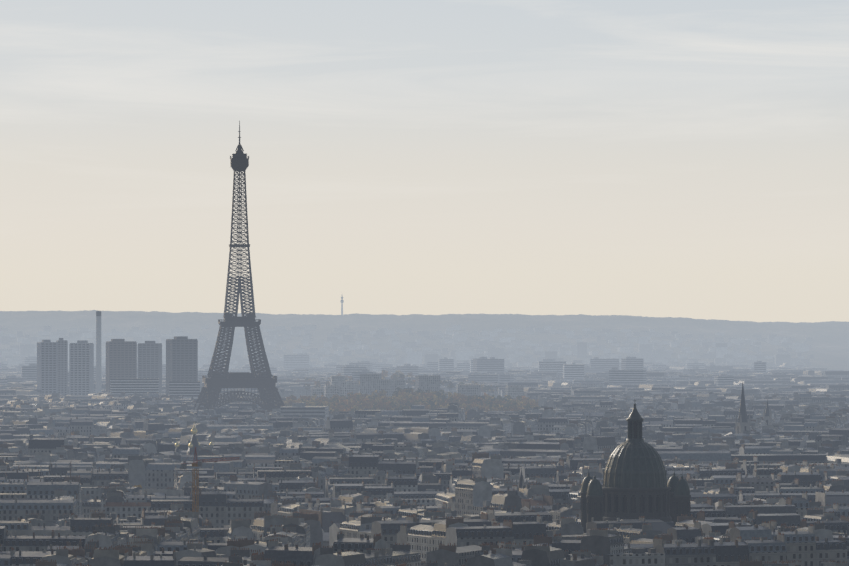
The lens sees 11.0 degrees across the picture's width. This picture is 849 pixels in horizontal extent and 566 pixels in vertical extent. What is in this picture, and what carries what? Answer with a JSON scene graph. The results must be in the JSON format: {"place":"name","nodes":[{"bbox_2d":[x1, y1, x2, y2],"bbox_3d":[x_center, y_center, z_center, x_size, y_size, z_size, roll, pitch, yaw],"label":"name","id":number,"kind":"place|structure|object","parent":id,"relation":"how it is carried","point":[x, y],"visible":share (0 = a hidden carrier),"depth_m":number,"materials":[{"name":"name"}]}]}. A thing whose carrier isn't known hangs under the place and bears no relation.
{"place":"outdoors","nodes":[
{"label":"outdoors","id":0,"kind":"place"},
{"bbox_2d":[0,310,848,370],"bbox_3d":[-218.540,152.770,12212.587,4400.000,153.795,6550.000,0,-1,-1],"label":"hills","id":1,"kind":"structure","parent":0,"point":[829,343],"depth_m":11115.91,"materials":[{"name":"grey"}]},
{"bbox_2d":[340,297,343,314],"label":"communications tower","id":2,"kind":"structure","parent":1,"relation":"on","point":[341,300],"depth_m":11956.55,"materials":[{"name":"grey concrete"}]},
{"bbox_2d":[0,0,848,322],"label":"sky","id":3,"kind":"structure","parent":0,"point":[644,158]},
{"bbox_2d":[515,468,527,490],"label":"church spire","id":4,"kind":"structure","parent":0,"point":[521,484],"depth_m":2290.21,"materials":[{"name":"grey stone"}]},
{"bbox_2d":[580,404,690,533],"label":"domed church","id":5,"kind":"structure","parent":0,"point":[636,485],"depth_m":1940.52,"materials":[{"name":"stone"}]},
{"bbox_2d":[763,399,771,424],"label":"church spire","id":6,"kind":"structure","parent":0,"point":[767,415],"depth_m":3894.64,"materials":[{"name":"grey stone"}]},
{"label":"ground","id":7,"kind":"structure","parent":0,"visible":0},
{"bbox_2d":[37,340,56,394],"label":"high-rise building","id":8,"kind":"structure","parent":7,"relation":"on","point":[46,367],"depth_m":5668.83,"materials":[{"name":"grey concrete"}]},
{"bbox_2d":[56,338,67,395],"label":"high-rise building","id":9,"kind":"structure","parent":7,"relation":"on","point":[62,366],"depth_m":5864.93,"materials":[{"name":"grey concrete"}]},
{"bbox_2d":[69,340,93,395],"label":"high-rise building","id":10,"kind":"structure","parent":7,"relation":"on","point":[81,367],"depth_m":5720.25,"materials":[{"name":"grey concrete"}]},
{"bbox_2d":[30,431,141,487],"bbox_3d":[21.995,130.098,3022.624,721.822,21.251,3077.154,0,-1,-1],"label":"city park trees","id":11,"kind":"object","parent":7,"relation":"on","point":[76,433],"depth_m":3792.07,"materials":[{"name":"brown plant"}]},
{"bbox_2d":[95,311,101,393],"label":"chimney","id":12,"kind":"object","parent":7,"relation":"on","point":[98,354],"visible":0.75,"depth_m":5678.59,"materials":[{"name":"grey concrete"}]},
{"bbox_2d":[106,339,136,391],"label":"high-rise building","id":13,"kind":"structure","parent":7,"relation":"on","point":[121,358],"depth_m":5570.76,"materials":[{"name":"grey concrete"}]},
{"bbox_2d":[110,379,158,395],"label":"apartment block","id":14,"kind":"structure","parent":7,"relation":"on","point":[132,386],"depth_m":5224.01,"materials":[{"name":"white concrete"}]},
{"bbox_2d":[138,341,161,393],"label":"high-rise building","id":15,"kind":"structure","parent":7,"relation":"on","point":[149,359],"depth_m":5770.10,"materials":[{"name":"grey concrete"}]},
{"bbox_2d":[166,336,197,394],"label":"high-rise building","id":16,"kind":"structure","parent":7,"relation":"on","point":[181,358],"depth_m":5422.88,"materials":[{"name":"grey concrete"}]},
{"bbox_2d":[169,381,201,397],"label":"apartment block","id":17,"kind":"structure","parent":7,"relation":"on","point":[187,389],"depth_m":5125.49,"materials":[{"name":"grey concrete"}]},
{"bbox_2d":[175,426,213,454],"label":"church","id":18,"kind":"structure","parent":7,"relation":"on","point":[193,443],"depth_m":3034.43,"materials":[{"name":"grey stone"}]},
{"bbox_2d":[181,447,240,522],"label":"tower crane","id":19,"kind":"object","parent":7,"relation":"on","point":[197,463],"visible":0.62,"depth_m":1887.62,"materials":[{"name":"brown"}]},
{"bbox_2d":[194,121,284,409],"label":"eiffel tower","id":20,"kind":"structure","parent":7,"relation":"on","point":[262,380],"depth_m":4563.89,"materials":[{"name":"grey metal"}]},
{"bbox_2d":[293,370,308,373],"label":"office slab","id":21,"kind":"structure","parent":7,"relation":"on","point":[304,371],"depth_m":7777.50,"materials":[{"name":"grey concrete"}]},
{"bbox_2d":[336,365,344,370],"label":"office slab","id":22,"kind":"structure","parent":7,"relation":"on","point":[338,367],"depth_m":8278.92,"materials":[{"name":"grey"}]},
{"bbox_2d":[0,325,816,368],"bbox_3d":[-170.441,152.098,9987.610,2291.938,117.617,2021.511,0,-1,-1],"label":"hill suburbs","id":23,"kind":"object","parent":7,"relation":"on","point":[720,352],"visible":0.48,"depth_m":10218.31,"materials":[{"name":"stone"}]},
{"bbox_2d":[279,370,540,419],"bbox_3d":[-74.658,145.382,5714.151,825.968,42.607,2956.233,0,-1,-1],"label":"trees","id":24,"kind":"object","parent":7,"relation":"on","point":[400,398],"visible":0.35,"depth_m":5282.51,"materials":[{"name":"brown plant"}]},
{"bbox_2d":[0,353,848,401],"bbox_3d":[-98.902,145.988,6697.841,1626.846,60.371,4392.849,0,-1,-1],"label":"distant city buildings","id":25,"kind":"structure","parent":7,"relation":"on","point":[632,371],"depth_m":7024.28,"materials":[{"name":"stone"}]},
{"bbox_2d":[0,450,848,565],"bbox_3d":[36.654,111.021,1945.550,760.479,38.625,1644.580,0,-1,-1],"label":"city buildings","id":26,"kind":"structure","parent":7,"relation":"on","point":[477,509],"depth_m":1993.94,"materials":[{"name":"stone"}]},
{"bbox_2d":[0,391,848,488],"bbox_3d":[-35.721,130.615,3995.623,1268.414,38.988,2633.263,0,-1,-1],"label":"city buildings","id":27,"kind":"structure","parent":7,"relation":"on","point":[144,433],"depth_m":3612.55,"materials":[{"name":"stone"}]},
{"bbox_2d":[538,359,565,373],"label":"white office slab","id":28,"kind":"structure","parent":7,"relation":"on","point":[548,365],"depth_m":7486.53,"materials":[{"name":"white concrete"}]},
{"bbox_2d":[724,383,749,435],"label":"church spire","id":29,"kind":"structure","parent":7,"relation":"on","point":[742,424],"depth_m":3493.82,"materials":[{"name":"grey stone"}]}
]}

